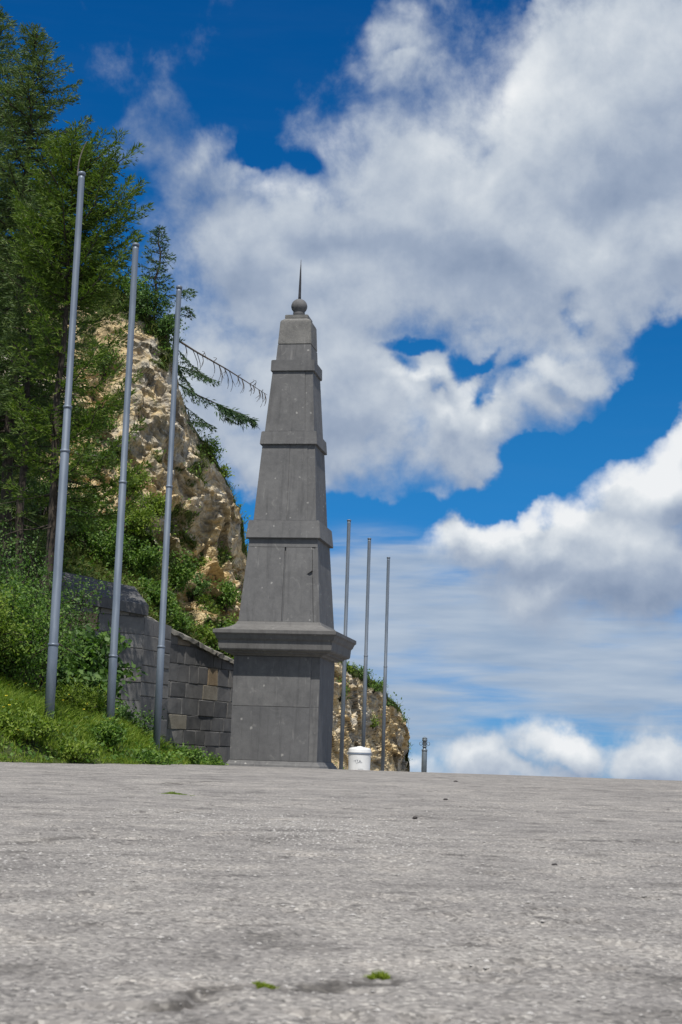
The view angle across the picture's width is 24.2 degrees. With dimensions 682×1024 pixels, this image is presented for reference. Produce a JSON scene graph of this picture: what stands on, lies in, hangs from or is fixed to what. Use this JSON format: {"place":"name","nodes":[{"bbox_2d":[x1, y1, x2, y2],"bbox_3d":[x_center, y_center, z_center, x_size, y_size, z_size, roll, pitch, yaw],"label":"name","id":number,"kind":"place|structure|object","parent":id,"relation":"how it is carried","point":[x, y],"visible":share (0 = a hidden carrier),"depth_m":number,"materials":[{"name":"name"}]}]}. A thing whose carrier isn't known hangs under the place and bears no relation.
{"place":"outdoors","nodes":[
{"label":"outdoors","id":0,"kind":"place"},
{"bbox_2d":[0,670,209,764],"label":"bank","id":1,"kind":"structure","parent":0,"point":[8,750],"depth_m":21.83,"materials":[{"name":"green plant"}]},
{"bbox_2d":[0,576,38,669],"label":"bush","id":2,"kind":"object","parent":1,"relation":"on","point":[3,627],"visible":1,"depth_m":24.05,"materials":[{"name":"green plant"}]},
{"bbox_2d":[0,703,66,741],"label":"bush","id":3,"kind":"object","parent":1,"relation":"on","point":[29,726],"visible":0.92,"depth_m":21.74,"materials":[{"name":"green plant"}]},
{"bbox_2d":[0,514,82,615],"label":"bush","id":4,"kind":"object","parent":1,"relation":"on","point":[3,569],"visible":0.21,"depth_m":28.87,"materials":[{"name":"green plant"}]},
{"bbox_2d":[0,192,92,605],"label":"spruce tree","id":5,"kind":"object","parent":1,"relation":"on","point":[19,508],"visible":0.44,"depth_m":32.77,"materials":[{"name":"green plant"}]},
{"bbox_2d":[4,573,97,690],"bbox_3d":[-5.119,2.093,26.830,2.429,2.257,1.808,8,-11,-34],"label":"bush","id":6,"kind":"object","parent":1,"relation":"on","point":[61,638],"visible":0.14,"depth_m":26.85,"materials":[{"name":"green plant"}]},
{"bbox_2d":[0,557,102,698],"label":"bush","id":7,"kind":"object","parent":1,"relation":"on","point":[11,667],"visible":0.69,"depth_m":24.94,"materials":[{"name":"green plant"}]},
{"bbox_2d":[44,141,86,720],"bbox_3d":[-4.099,-1.125,23.732,0.160,9.255,0.160,2,-9,0],"label":"flagpole","id":8,"kind":"object","parent":1,"relation":"on","point":[52,658],"visible":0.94,"depth_m":23.59,"materials":[{"name":"grey metal"}]},
{"bbox_2d":[8,543,126,686],"bbox_3d":[-5.464,2.143,29.428,2.259,3.090,2.645,-4,-11,35],"label":"bush","id":9,"kind":"object","parent":1,"relation":"on","point":[75,600],"visible":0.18,"depth_m":29.49,"materials":[{"name":"green plant"}]},
{"bbox_2d":[0,119,155,612],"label":"spruce tree","id":10,"kind":"object","parent":1,"relation":"on","point":[94,271],"visible":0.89,"depth_m":31.31,"materials":[{"name":"green plant"}]},
{"bbox_2d":[53,736,105,760],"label":"bush","id":11,"kind":"object","parent":1,"relation":"on","point":[74,750],"visible":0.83,"depth_m":22.20,"materials":[{"name":"green plant"}]},
{"bbox_2d":[55,675,107,714],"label":"bush","id":12,"kind":"object","parent":1,"relation":"on","point":[77,700],"visible":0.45,"depth_m":26.66,"materials":[{"name":"green plant"}]},
{"bbox_2d":[43,621,147,715],"bbox_3d":[-4.768,2.985,29.017,2.035,2.098,2.030,-1,-9,20],"label":"bush","id":13,"kind":"object","parent":1,"relation":"on","point":[96,672],"visible":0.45,"depth_m":28.82,"materials":[{"name":"green plant"}]},
{"bbox_2d":[82,714,132,746],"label":"bush","id":14,"kind":"object","parent":1,"relation":"on","point":[111,732],"visible":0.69,"depth_m":24.47,"materials":[{"name":"green plant"}]},
{"bbox_2d":[0,675,226,764],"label":"weeds","id":15,"kind":"object","parent":1,"relation":"on","point":[103,744],"visible":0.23,"depth_m":23.91,"materials":[{"name":"green plant"}]},
{"bbox_2d":[106,242,139,722],"bbox_3d":[-3.715,-0.312,27.049,0.154,8.844,0.154,2,-9,0],"label":"flagpole","id":16,"kind":"object","parent":1,"relation":"on","point":[112,675],"visible":0.97,"depth_m":26.98,"materials":[{"name":"grey metal"}]},
{"bbox_2d":[104,699,164,738],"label":"bush","id":17,"kind":"object","parent":1,"relation":"on","point":[121,711],"visible":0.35,"depth_m":28.24,"materials":[{"name":"green plant"}]},
{"bbox_2d":[131,743,176,764],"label":"bush","id":18,"kind":"object","parent":1,"relation":"on","point":[153,758],"visible":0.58,"depth_m":25.09,"materials":[{"name":"green plant"}]},
{"bbox_2d":[153,285,181,750],"bbox_3d":[-3.106,0.237,28.485,0.142,8.871,0.142,2,-9,0],"label":"flagpole","id":19,"kind":"object","parent":1,"relation":"on","point":[160,654],"visible":0.97,"depth_m":28.40,"materials":[{"name":"grey metal"}]},
{"bbox_2d":[171,741,210,764],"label":"bush","id":20,"kind":"object","parent":1,"relation":"on","point":[195,758],"visible":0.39,"depth_m":29.80,"materials":[{"name":"green plant"}]},
{"bbox_2d":[202,753,228,765],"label":"bush","id":21,"kind":"object","parent":1,"relation":"on","point":[215,760],"visible":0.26,"depth_m":32.19,"materials":[{"name":"green plant"}]},
{"bbox_2d":[0,255,409,771],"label":"hillside","id":22,"kind":"structure","parent":0,"point":[215,523],"depth_m":46.52,"materials":[{"name":"beige stone"}]},
{"bbox_2d":[14,459,74,515],"bbox_3d":[-7.998,-0.604,42.492,1.949,1.851,1.991,2,-9,0],"label":"shrub","id":23,"kind":"object","parent":22,"relation":"on","point":[43,493],"visible":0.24,"depth_m":42.34,"materials":[{"name":"green plant"}]},
{"bbox_2d":[0,5,105,501],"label":"spruce tree","id":24,"kind":"object","parent":22,"relation":"on","point":[9,38],"visible":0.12,"depth_m":38.11,"materials":[{"name":"green plant"}]},
{"bbox_2d":[0,21,110,588],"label":"spruce tree","id":25,"kind":"object","parent":22,"relation":"on","point":[29,115],"visible":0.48,"depth_m":35.24,"materials":[{"name":"green plant"}]},
{"bbox_2d":[61,393,84,409],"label":"shrub","id":26,"kind":"object","parent":22,"relation":"on","point":[73,402],"visible":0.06,"depth_m":45.57,"materials":[{"name":"green plant"}]},
{"bbox_2d":[48,480,117,541],"bbox_3d":[-6.571,-0.088,41.643,1.839,1.993,1.838,-2,-9,21],"label":"shrub","id":27,"kind":"object","parent":22,"relation":"on","point":[79,512],"visible":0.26,"depth_m":41.42,"materials":[{"name":"green plant"}]},
{"bbox_2d":[69,430,119,481],"bbox_3d":[-6.910,-1.614,44.648,1.853,1.845,1.345,-7,-12,44],"label":"shrub","id":28,"kind":"object","parent":22,"relation":"on","point":[97,454],"visible":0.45,"depth_m":44.44,"materials":[{"name":"green plant"}]},
{"bbox_2d":[85,333,124,380],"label":"shrub","id":29,"kind":"object","parent":22,"relation":"on","point":[103,376],"visible":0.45,"depth_m":45.95,"materials":[{"name":"green plant"}]},
{"bbox_2d":[91,408,119,439],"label":"shrub","id":30,"kind":"object","parent":22,"relation":"on","point":[112,422],"visible":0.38,"depth_m":45.04,"materials":[{"name":"green plant"}]},
{"bbox_2d":[71,514,141,567],"bbox_3d":[-5.927,0.711,41.094,1.773,1.642,1.694,-5,-11,39],"label":"shrub","id":31,"kind":"object","parent":22,"relation":"on","point":[106,546],"visible":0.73,"depth_m":40.80,"materials":[{"name":"green plant"}]},
{"bbox_2d":[99,493,162,544],"bbox_3d":[-5.563,0.158,41.916,1.582,1.520,1.427,7,-10,-28],"label":"shrub","id":32,"kind":"object","parent":22,"relation":"on","point":[140,516],"visible":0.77,"depth_m":41.81,"materials":[{"name":"green plant"}]},
{"bbox_2d":[115,268,151,298],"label":"shrub","id":33,"kind":"object","parent":22,"relation":"on","point":[127,284],"visible":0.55,"depth_m":46.65,"materials":[{"name":"green plant"}]},
{"bbox_2d":[114,458,155,499],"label":"shrub","id":34,"kind":"object","parent":22,"relation":"on","point":[139,480],"visible":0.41,"depth_m":43.76,"materials":[{"name":"green plant"}]},
{"bbox_2d":[122,534,162,579],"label":"shrub","id":35,"kind":"object","parent":22,"relation":"on","point":[147,556],"visible":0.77,"depth_m":41.20,"materials":[{"name":"green plant"}]},
{"bbox_2d":[125,279,174,320],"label":"shrub","id":36,"kind":"object","parent":22,"relation":"on","point":[143,304],"visible":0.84,"depth_m":46.28,"materials":[{"name":"green plant"}]},
{"bbox_2d":[139,490,175,521],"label":"shrub","id":37,"kind":"object","parent":22,"relation":"on","point":[157,503],"visible":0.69,"depth_m":43.51,"materials":[{"name":"green plant"}]},
{"bbox_2d":[137,577,179,609],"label":"shrub","id":38,"kind":"object","parent":22,"relation":"on","point":[150,591],"visible":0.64,"depth_m":40.41,"materials":[{"name":"green plant"}]},
{"bbox_2d":[138,225,189,342],"bbox_3d":[-5.503,-6.312,47.077,2.003,4.549,1.594,5,-9,-20],"label":"young spruce","id":39,"kind":"object","parent":22,"relation":"on","point":[158,251],"visible":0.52,"depth_m":47.15,"materials":[{"name":"green plant"}]},
{"bbox_2d":[153,307,188,340],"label":"shrub","id":40,"kind":"object","parent":22,"relation":"on","point":[167,324],"visible":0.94,"depth_m":46.10,"materials":[{"name":"green plant"}]},
{"bbox_2d":[166,602,193,632],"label":"shrub","id":41,"kind":"object","parent":22,"relation":"on","point":[173,615],"visible":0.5,"depth_m":42.18,"materials":[{"name":"green plant"}]},
{"bbox_2d":[168,548,204,593],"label":"shrub","id":42,"kind":"object","parent":22,"relation":"on","point":[181,574],"visible":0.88,"depth_m":43.96,"materials":[{"name":"green plant"}]},
{"bbox_2d":[186,567,213,601],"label":"shrub","id":43,"kind":"object","parent":22,"relation":"on","point":[199,588],"visible":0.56,"depth_m":45.37,"materials":[{"name":"green plant"}]},
{"bbox_2d":[191,553,211,567],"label":"shrub","id":44,"kind":"object","parent":22,"relation":"on","point":[203,560],"visible":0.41,"depth_m":47.11,"materials":[{"name":"green plant"}]},
{"bbox_2d":[192,621,216,645],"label":"shrub","id":45,"kind":"object","parent":22,"relation":"on","point":[208,632],"visible":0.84,"depth_m":42.99,"materials":[{"name":"green plant"}]},
{"bbox_2d":[0,285,410,768],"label":"undergrowth","id":46,"kind":"object","parent":22,"relation":"on","point":[152,538],"visible":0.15,"depth_m":42.72,"materials":[{"name":"green plant"}]},
{"bbox_2d":[0,283,413,766],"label":"hill grass","id":47,"kind":"structure","parent":22,"relation":"on","point":[159,575],"depth_m":43.85,"materials":[{"name":"green plant"}]},
{"bbox_2d":[192,592,227,624],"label":"shrub","id":48,"kind":"object","parent":22,"relation":"on","point":[202,599],"visible":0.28,"depth_m":45.25,"materials":[{"name":"green plant"}]},
{"bbox_2d":[157,287,266,434],"bbox_3d":[-3.906,-4.573,47.669,3.543,4.761,1.381,2,-9,0],"label":"larch tree","id":49,"kind":"object","parent":22,"relation":"on","point":[230,414],"visible":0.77,"depth_m":47.43,"materials":[{"name":"green plant"}]},
{"bbox_2d":[201,434,226,458],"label":"shrub","id":50,"kind":"object","parent":22,"relation":"on","point":[213,443],"visible":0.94,"depth_m":48.03,"materials":[{"name":"green plant"}]},
{"bbox_2d":[213,619,233,628],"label":"shrub","id":51,"kind":"object","parent":22,"relation":"on","point":[223,626],"visible":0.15,"depth_m":45.00,"materials":[{"name":"green plant"}]},
{"bbox_2d":[211,576,241,612],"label":"shrub","id":52,"kind":"object","parent":22,"relation":"on","point":[228,590],"visible":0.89,"depth_m":46.25,"materials":[{"name":"green plant"}]},
{"bbox_2d":[218,463,234,477],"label":"shrub","id":53,"kind":"object","parent":22,"relation":"on","point":[224,473],"visible":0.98,"depth_m":48.54,"materials":[{"name":"green plant"}]},
{"bbox_2d":[222,612,238,624],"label":"shrub","id":54,"kind":"object","parent":22,"relation":"on","point":[231,618],"visible":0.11,"depth_m":45.72,"materials":[{"name":"green plant"}]},
{"bbox_2d":[336,676,351,701],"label":"shrub","id":55,"kind":"object","parent":22,"relation":"on","point":[346,689],"visible":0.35,"depth_m":58.77,"materials":[{"name":"green plant"}]},
{"bbox_2d":[346,661,358,672],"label":"shrub","id":56,"kind":"object","parent":22,"relation":"on","point":[348,666],"visible":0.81,"depth_m":60.43,"materials":[{"name":"green plant"}]},
{"bbox_2d":[355,665,375,681],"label":"shrub","id":57,"kind":"object","parent":22,"relation":"on","point":[362,669],"visible":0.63,"depth_m":61.71,"materials":[{"name":"green plant"}]},
{"bbox_2d":[370,710,381,729],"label":"shrub","id":58,"kind":"object","parent":22,"relation":"on","point":[374,722],"visible":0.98,"depth_m":62.25,"materials":[{"name":"green plant"}]},
{"bbox_2d":[368,679,387,693],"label":"shrub","id":59,"kind":"object","parent":22,"relation":"on","point":[375,685],"visible":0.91,"depth_m":62.52,"materials":[{"name":"green plant"}]},
{"bbox_2d":[386,698,395,706],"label":"shrub","id":60,"kind":"object","parent":22,"relation":"on","point":[388,703],"visible":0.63,"depth_m":64.48,"materials":[{"name":"green plant"}]},
{"bbox_2d":[0,762,681,1023],"bbox_3d":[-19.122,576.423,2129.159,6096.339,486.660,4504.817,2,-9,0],"label":"ground","id":61,"kind":"structure","parent":0,"point":[223,942],"depth_m":3.39,"materials":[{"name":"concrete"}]},
{"bbox_2d":[56,572,233,762],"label":"retaining wall","id":62,"kind":"structure","parent":61,"relation":"on","point":[197,705],"depth_m":34.18,"materials":[{"name":"stone"}]},
{"bbox_2d":[158,791,186,794],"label":"moss tuft","id":63,"kind":"object","parent":61,"relation":"on","point":[172,792],"visible":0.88,"depth_m":9.62,"materials":[{"name":"green plant"}]},
{"bbox_2d":[252,981,277,988],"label":"moss tuft","id":64,"kind":"object","parent":61,"relation":"on","point":[259,984],"visible":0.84,"depth_m":2.08,"materials":[{"name":"green plant"}]},
{"bbox_2d":[213,265,355,768],"bbox_3d":[-1.103,0.057,35.404,2.670,11.770,2.670,0,-9,10],"label":"obelisk monument","id":65,"kind":"object","parent":61,"relation":"on","point":[285,643],"visible":0.97,"depth_m":34.40,"materials":[{"name":"stone"}]},
{"bbox_2d":[339,519,350,768],"bbox_3d":[0.122,4.450,50.921,0.146,8.521,0.146,2,-9,0],"label":"flagpole","id":66,"kind":"object","parent":61,"relation":"on","point":[342,720],"visible":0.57,"depth_m":50.81,"materials":[{"name":"grey metal"}]},
{"bbox_2d":[347,746,371,769],"bbox_3d":[0.368,4.900,31.625,0.457,0.495,0.457,-6,-12,40],"label":"bucket","id":67,"kind":"object","parent":61,"relation":"on","point":[359,757],"visible":0.87,"depth_m":31.44,"materials":[{"name":"white plastic"}]},
{"bbox_2d":[361,538,370,746],"bbox_3d":[0.851,5.150,54.864,0.146,8.607,0.146,2,-9,0],"label":"flagpole","id":68,"kind":"object","parent":61,"relation":"on","point":[366,650],"visible":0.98,"depth_m":54.89,"materials":[{"name":"grey metal"}]},
{"bbox_2d":[363,968,390,979],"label":"moss tuft","id":69,"kind":"object","parent":61,"relation":"on","point":[382,975],"visible":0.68,"depth_m":2.20,"materials":[{"name":"green plant"}]},
{"bbox_2d":[381,557,389,770],"bbox_3d":[1.651,5.963,59.397,0.146,8.650,0.146,2,-9,0],"label":"flagpole","id":70,"kind":"object","parent":61,"relation":"on","point":[385,672],"visible":0.97,"depth_m":59.35,"materials":[{"name":"grey metal"}]},
{"bbox_2d":[419,737,429,771],"bbox_3d":[2.839,8.547,54.347,0.320,1.734,0.203,-4,-10,31],"label":"bollard","id":71,"kind":"object","parent":61,"relation":"on","point":[424,757],"visible":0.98,"depth_m":54.31,"materials":[{"name":"grey metal"}]},
{"bbox_2d":[0,0,681,780],"label":"sky","id":72,"kind":"structure","parent":0,"point":[478,203],"materials":[{"name":"blue"}]}
]}

